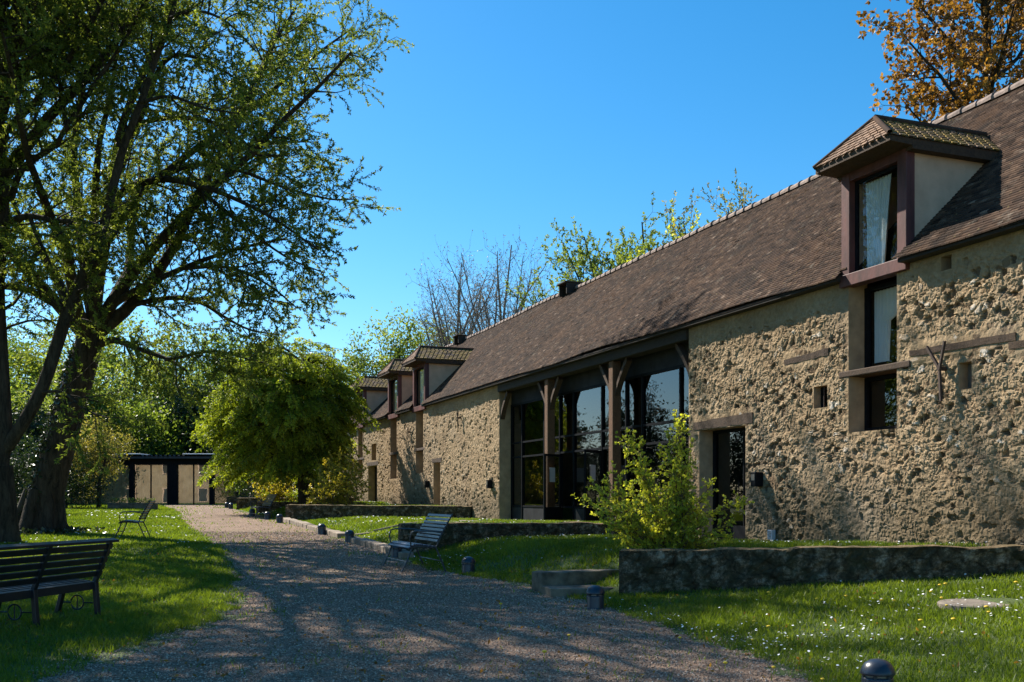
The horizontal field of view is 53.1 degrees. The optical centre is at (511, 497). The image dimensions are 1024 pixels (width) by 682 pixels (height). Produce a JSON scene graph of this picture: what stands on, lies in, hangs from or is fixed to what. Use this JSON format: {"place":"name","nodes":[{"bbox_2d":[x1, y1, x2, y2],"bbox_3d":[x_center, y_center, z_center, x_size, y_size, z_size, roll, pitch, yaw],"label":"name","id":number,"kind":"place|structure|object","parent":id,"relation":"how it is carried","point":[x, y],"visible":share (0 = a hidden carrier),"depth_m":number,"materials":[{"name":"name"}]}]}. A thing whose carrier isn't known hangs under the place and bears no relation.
{"place":"outdoors","nodes":[
{"label":"outdoors","id":0,"kind":"place"},
{"bbox_2d":[18,504,856,681],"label":"gravel path","id":1,"kind":"structure","parent":0,"point":[216,517],"depth_m":10.71,"materials":[{"name":"grey gravel"}]},
{"bbox_2d":[249,508,254,515],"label":"bollard lamp","id":2,"kind":"object","parent":1,"relation":"on","point":[252,510],"visible":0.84,"depth_m":40.52,"materials":[{"name":"metal"}]},
{"bbox_2d":[248,494,276,517],"bbox_3d":[-9.594,0.313,39.313,0.868,0.934,1.338,0,0,-27],"label":"slatted chair","id":3,"kind":"object","parent":1,"relation":"on","point":[266,503],"visible":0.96,"depth_m":39.17,"materials":[{"name":"grey paint"}]},
{"bbox_2d":[264,512,270,519],"bbox_3d":[-8.950,0.659,37.500,0.248,0.305,0.248,0,0,-11],"label":"bollard lamp","id":4,"kind":"object","parent":1,"relation":"on","point":[267,515],"visible":0.98,"depth_m":37.40,"materials":[{"name":"metal"}]},
{"bbox_2d":[276,514,282,522],"bbox_3d":[-7.850,0.704,34.600,0.248,0.305,0.248,0,0,29],"label":"bollard lamp","id":5,"kind":"object","parent":1,"relation":"on","point":[279,518],"visible":0.96,"depth_m":34.51,"materials":[{"name":"metal"}]},
{"bbox_2d":[317,524,325,534],"bbox_3d":[-5.200,0.861,28.000,0.248,0.305,0.248,0,0,-21],"label":"bollard lamp","id":6,"kind":"object","parent":1,"relation":"on","point":[321,529],"visible":1,"depth_m":27.91,"materials":[{"name":"metal"}]},
{"bbox_2d":[344,530,354,542],"bbox_3d":[-3.950,0.938,24.900,0.248,0.305,0.248,0,0,20],"label":"bollard lamp","id":7,"kind":"object","parent":1,"relation":"on","point":[348,534],"visible":0.87,"depth_m":24.80,"materials":[{"name":"metal"}]},
{"bbox_2d":[391,546,401,557],"bbox_3d":[-2.360,1.070,20.900,0.248,0.305,0.248,0,0,-30],"label":"bollard lamp","id":8,"kind":"object","parent":1,"relation":"on","point":[394,551],"visible":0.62,"depth_m":20.80,"materials":[{"name":"metal"}]},
{"bbox_2d":[2,517,1018,681],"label":"fallen leaves","id":9,"kind":"object","parent":1,"relation":"on","point":[382,679],"visible":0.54,"depth_m":10.54,"materials":[{"name":"orange plant"}]},
{"bbox_2d":[586,585,604,609],"bbox_3d":[1.070,1.277,13.150,0.248,0.305,0.248,0,0,-40],"label":"bollard lamp","id":10,"kind":"object","parent":1,"relation":"on","point":[595,596],"visible":1,"depth_m":13.06,"materials":[{"name":"metal"}]},
{"bbox_2d":[0,497,1023,681],"bbox_3d":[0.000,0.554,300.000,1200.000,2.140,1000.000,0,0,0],"label":"lawn","id":11,"kind":"structure","parent":0,"point":[567,513],"depth_m":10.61,"materials":[{"name":"plant"}]},
{"bbox_2d":[0,222,25,239],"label":"leafy tree","id":12,"kind":"object","parent":11,"relation":"on","point":[4,229],"visible":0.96,"depth_m":22.56,"materials":[{"name":"green plant"}]},
{"bbox_2d":[6,313,37,403],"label":"woodland tree","id":13,"kind":"object","parent":11,"relation":"on","point":[18,380],"visible":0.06,"depth_m":80.56,"materials":[{"name":"green plant"}]},
{"bbox_2d":[6,321,61,500],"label":"woodland tree","id":14,"kind":"object","parent":11,"relation":"on","point":[14,353],"visible":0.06,"depth_m":87.45,"materials":[{"name":"green plant"}]},
{"bbox_2d":[11,386,78,496],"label":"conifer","id":15,"kind":"object","parent":11,"relation":"on","point":[31,425],"visible":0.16,"depth_m":58.98,"materials":[{"name":"green plant"}]},
{"bbox_2d":[10,430,81,504],"bbox_3d":[-19.604,-0.762,40.106,5.134,3.953,4.182,0,0,0],"label":"dark shrub","id":16,"kind":"object","parent":11,"relation":"on","point":[15,464],"visible":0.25,"depth_m":39.60,"materials":[{"name":"green plant"}]},
{"bbox_2d":[0,538,118,627],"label":"park bench","id":17,"kind":"object","parent":11,"relation":"on","point":[39,585],"visible":0.91,"depth_m":11.24,"materials":[{"name":"black paint"}]},
{"bbox_2d":[10,369,112,502],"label":"woodland tree","id":18,"kind":"object","parent":11,"relation":"on","point":[14,403],"visible":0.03,"depth_m":61.19,"materials":[{"name":"green plant"}]},
{"bbox_2d":[8,315,129,452],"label":"woodland tree","id":19,"kind":"object","parent":11,"relation":"on","point":[30,359],"visible":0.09,"depth_m":83.40,"materials":[{"name":"green plant"}]},
{"bbox_2d":[24,452,115,507],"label":"dark shrub","id":20,"kind":"object","parent":11,"relation":"on","point":[78,490],"visible":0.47,"depth_m":49.09,"materials":[{"name":"green plant"}]},
{"bbox_2d":[33,360,145,484],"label":"woodland tree","id":21,"kind":"object","parent":11,"relation":"on","point":[99,406],"visible":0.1,"depth_m":69.58,"materials":[{"name":"green plant"}]},
{"bbox_2d":[69,406,140,506],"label":"ornamental shrub","id":22,"kind":"object","parent":11,"relation":"on","point":[90,450],"visible":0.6,"depth_m":50.32,"materials":[{"name":"green plant"}]},
{"bbox_2d":[68,309,177,440],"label":"woodland tree","id":23,"kind":"object","parent":11,"relation":"on","point":[111,362],"visible":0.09,"depth_m":91.30,"materials":[{"name":"green plant"}]},
{"bbox_2d":[107,497,157,508],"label":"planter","id":24,"kind":"object","parent":11,"relation":"on","point":[115,504],"visible":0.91,"depth_m":48.80,"materials":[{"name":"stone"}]},
{"bbox_2d":[114,501,154,537],"bbox_3d":[-9.391,0.541,25.503,0.885,0.953,0.636,0,0,-7],"label":"slatted chair","id":25,"kind":"object","parent":11,"relation":"on","point":[147,508],"visible":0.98,"depth_m":25.40,"materials":[{"name":"black paint"}]},
{"bbox_2d":[0,0,316,542],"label":"leafy tree","id":26,"kind":"object","parent":11,"relation":"on","point":[74,26],"visible":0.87,"depth_m":22.95,"materials":[{"name":"green plant"}]},
{"bbox_2d":[115,389,207,474],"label":"woodland tree","id":27,"kind":"object","parent":11,"relation":"on","point":[150,444],"visible":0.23,"depth_m":73.10,"materials":[{"name":"green plant"}]},
{"bbox_2d":[112,311,224,445],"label":"woodland tree","id":28,"kind":"object","parent":11,"relation":"on","point":[194,377],"visible":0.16,"depth_m":79.30,"materials":[{"name":"green plant"}]},
{"bbox_2d":[69,453,287,504],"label":"glass pavilion","id":29,"kind":"structure","parent":11,"relation":"on","point":[167,479],"depth_m":64.29,"materials":[{"name":"black metal"}]},
{"bbox_2d":[155,380,217,454],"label":"woodland tree","id":30,"kind":"object","parent":11,"relation":"on","point":[194,408],"visible":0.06,"depth_m":75.03,"materials":[{"name":"green plant"}]},
{"bbox_2d":[0,0,414,534],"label":"leafy tree","id":31,"kind":"object","parent":11,"relation":"on","point":[41,507],"visible":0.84,"depth_m":26.37,"materials":[{"name":"green plant"}]},
{"bbox_2d":[183,323,260,404],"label":"woodland tree","id":32,"kind":"object","parent":11,"relation":"on","point":[229,344],"visible":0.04,"depth_m":85.20,"materials":[{"name":"green plant"}]},
{"bbox_2d":[187,392,268,495],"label":"woodland tree","id":33,"kind":"object","parent":11,"relation":"on","point":[206,449],"visible":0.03,"depth_m":70.81,"materials":[{"name":"green plant"}]},
{"bbox_2d":[226,497,284,503],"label":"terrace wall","id":34,"kind":"structure","parent":11,"relation":"on","point":[232,500],"depth_m":61.60,"materials":[{"name":"grey stone"}]},
{"bbox_2d":[218,329,300,427],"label":"woodland tree","id":35,"kind":"object","parent":11,"relation":"on","point":[254,352],"visible":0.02,"depth_m":79.73,"materials":[{"name":"green plant"}]},
{"bbox_2d":[246,469,297,501],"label":"forsythia bush","id":36,"kind":"object","parent":11,"relation":"on","point":[278,492],"visible":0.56,"depth_m":45.77,"materials":[{"name":"yellow plant"}]},
{"bbox_2d":[220,457,332,498],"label":"dark shrub","id":37,"kind":"object","parent":11,"relation":"on","point":[249,488],"visible":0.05,"depth_m":56.87,"materials":[{"name":"green plant"}]},
{"bbox_2d":[189,336,382,503],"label":"weeping tree","id":38,"kind":"object","parent":11,"relation":"on","point":[307,424],"visible":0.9,"depth_m":41.13,"materials":[{"name":"green plant"}]},
{"bbox_2d":[236,497,352,508],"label":"terrace wall","id":39,"kind":"structure","parent":11,"relation":"on","point":[241,503],"depth_m":49.87,"materials":[{"name":"grey stone"}]},
{"bbox_2d":[256,502,360,512],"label":"terrace wall","id":40,"kind":"structure","parent":11,"relation":"on","point":[275,505],"depth_m":43.04,"materials":[{"name":"grey stone"}]},
{"bbox_2d":[283,517,344,537],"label":"stone kerb","id":41,"kind":"structure","parent":11,"relation":"on","point":[313,527],"depth_m":30.35,"materials":[{"name":"beige stone"}]},
{"bbox_2d":[301,444,370,504],"bbox_3d":[-6.492,-0.725,37.634,2.675,2.561,2.304,0,0,0],"label":"forsythia bush","id":42,"kind":"object","parent":11,"relation":"on","point":[341,493],"visible":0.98,"depth_m":37.50,"materials":[{"name":"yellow plant"}]},
{"bbox_2d":[285,504,471,519],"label":"terrace wall","id":43,"kind":"structure","parent":11,"relation":"on","point":[302,511],"depth_m":34.72,"materials":[{"name":"grey stone"}]},
{"bbox_2d":[350,536,413,558],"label":"stone kerb","id":44,"kind":"structure","parent":11,"relation":"on","point":[380,546],"depth_m":22.62,"materials":[{"name":"beige stone"}]},
{"bbox_2d":[338,301,459,384],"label":"background tree","id":45,"kind":"object","parent":11,"relation":"on","point":[399,348],"visible":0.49,"depth_m":77.37,"materials":[{"name":"green plant"}]},
{"bbox_2d":[354,520,473,535],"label":"stone kerb","id":46,"kind":"structure","parent":11,"relation":"on","point":[376,530],"depth_m":26.99,"materials":[{"name":"grey stone"}]},
{"bbox_2d":[382,513,452,572],"bbox_3d":[-1.730,0.790,18.561,0.956,1.029,1.475,0,0,-21],"label":"slatted bench","id":47,"kind":"object","parent":11,"relation":"on","point":[427,530],"visible":0.98,"depth_m":18.41,"materials":[{"name":"blue paint"}]},
{"bbox_2d":[406,249,522,345],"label":"bare tree","id":48,"kind":"object","parent":11,"relation":"on","point":[445,341],"visible":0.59,"depth_m":62.23,"materials":[{"name":"brown plant"}]},
{"bbox_2d":[461,556,475,573],"bbox_3d":[-0.750,1.163,17.600,0.248,0.305,0.248,0,0,10],"label":"bollard lamp","id":49,"kind":"object","parent":11,"relation":"on","point":[468,563],"visible":0.75,"depth_m":17.51,"materials":[{"name":"metal"}]},
{"bbox_2d":[427,228,560,335],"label":"bare tree","id":50,"kind":"object","parent":11,"relation":"on","point":[500,317],"visible":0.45,"depth_m":61.21,"materials":[{"name":"brown plant"}]},
{"bbox_2d":[398,521,617,553],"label":"terrace wall","id":51,"kind":"structure","parent":11,"relation":"on","point":[455,532],"depth_m":21.90,"materials":[{"name":"grey stone"}]},
{"bbox_2d":[4,500,1021,671],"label":"daisies","id":52,"kind":"object","parent":11,"relation":"on","point":[645,593],"visible":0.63,"depth_m":11.54,"materials":[{"name":"white plant"}]},
{"bbox_2d":[532,569,618,592],"bbox_3d":[1.000,1.346,15.449,1.400,0.509,0.352,0,0,-24],"label":"stone step","id":53,"kind":"object","parent":11,"relation":"on","point":[540,578],"visible":0.39,"depth_m":15.22,"materials":[{"name":"grey stone"}]},
{"bbox_2d":[541,584,614,597],"bbox_3d":[0.950,1.441,14.850,0.954,0.317,0.616,0,0,-12],"label":"stone step","id":54,"kind":"object","parent":11,"relation":"on","point":[557,590],"visible":0.42,"depth_m":14.55,"materials":[{"name":"grey stone"}]},
{"bbox_2d":[504,216,654,308],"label":"background tree","id":55,"kind":"object","parent":11,"relation":"on","point":[570,267],"visible":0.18,"depth_m":49.89,"materials":[{"name":"green plant"}]},
{"bbox_2d":[569,191,723,277],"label":"background tree","id":56,"kind":"object","parent":11,"relation":"on","point":[648,248],"visible":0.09,"depth_m":47.04,"materials":[{"name":"green plant"}]},
{"bbox_2d":[571,409,754,548],"bbox_3d":[2.362,-0.149,15.133,2.554,2.328,1.610,0,0,-29],"label":"flowering bush","id":57,"kind":"object","parent":11,"relation":"on","point":[677,524],"visible":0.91,"depth_m":14.89,"materials":[{"name":"green plant"}]},
{"bbox_2d":[626,199,700,261],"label":"background tree","id":58,"kind":"object","parent":11,"relation":"on","point":[672,215],"visible":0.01,"depth_m":43.70,"materials":[{"name":"green plant"}]},
{"bbox_2d":[343,79,1023,546],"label":"stone barn","id":59,"kind":"structure","parent":11,"relation":"on","point":[833,349],"depth_m":17.97,"materials":[{"name":"stone"}]},
{"bbox_2d":[375,466,376,500],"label":"door","id":60,"kind":"structure","parent":59,"relation":"in","point":[375,466],"depth_m":47.49,"materials":[{"name":"brown wood"}]},
{"bbox_2d":[544,454,560,520],"bbox_3d":[1.086,-0.220,27.320,0.498,1.880,0.792,0,0,0],"label":"door leaf","id":61,"kind":"structure","parent":59,"relation":"in","point":[552,462],"depth_m":27.31,"materials":[{"name":"black metal"}]},
{"bbox_2d":[584,449,601,521],"bbox_3d":[1.980,-0.220,24.986,0.498,1.880,0.792,0,0,0],"label":"door leaf","id":62,"kind":"structure","parent":59,"relation":"in","point":[592,458],"depth_m":24.93,"materials":[{"name":"black metal"}]},
{"bbox_2d":[713,427,744,539],"bbox_3d":[4.346,-0.230,19.758,0.660,2.220,1.536,0,0,0],"label":"door","id":63,"kind":"structure","parent":59,"relation":"in","point":[728,444],"depth_m":19.98,"materials":[{"name":"glass"}]},
{"bbox_2d":[821,386,826,407],"bbox_3d":[5.255,-1.660,16.924,0.139,0.360,0.357,0,0,-14],"label":"window","id":64,"kind":"structure","parent":59,"relation":"in","point":[826,386],"depth_m":17.02,"materials":[{"name":"black glass"}]},
{"bbox_2d":[864,280,896,367],"bbox_3d":[5.883,-2.675,15.843,0.160,1.310,1.080,0,0,-21],"label":"window","id":65,"kind":"structure","parent":59,"relation":"in","point":[885,301],"depth_m":16.16,"materials":[{"name":"black glass"}]},
{"bbox_2d":[864,373,896,430],"bbox_3d":[5.846,-1.475,15.829,0.411,0.850,1.052,0,0,-3],"label":"window","id":66,"kind":"structure","parent":59,"relation":"in","point":[880,392],"depth_m":16.02,"materials":[{"name":"black glass"}]},
{"bbox_2d":[658,167,758,243],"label":"background tree","id":67,"kind":"object","parent":11,"relation":"on","point":[744,202],"visible":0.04,"depth_m":40.35,"materials":[{"name":"green plant"}]},
{"bbox_2d":[619,544,1023,595],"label":"terrace wall","id":68,"kind":"structure","parent":11,"relation":"on","point":[667,569],"depth_m":13.48,"materials":[{"name":"grey stone"}]},
{"bbox_2d":[860,658,895,681],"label":"bollard lamp","id":69,"kind":"object","parent":11,"relation":"on","point":[877,670],"visible":1,"depth_m":7.37,"materials":[{"name":"metal"}]},
{"bbox_2d":[856,0,1023,122],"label":"copper tree","id":70,"kind":"object","parent":11,"relation":"on","point":[951,99],"visible":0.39,"depth_m":30.59,"materials":[{"name":"orange plant"}]},
{"bbox_2d":[937,599,1008,610],"bbox_3d":[4.978,1.180,10.900,0.840,0.130,0.840,0,0,0],"label":"manhole cover","id":71,"kind":"object","parent":11,"relation":"on","point":[965,603],"visible":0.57,"depth_m":10.79,"materials":[{"name":"concrete"}]},
{"bbox_2d":[5,0,1023,491],"label":"sky","id":72,"kind":"structure","parent":0,"point":[501,117],"materials":[{"name":"blue"}]}
]}

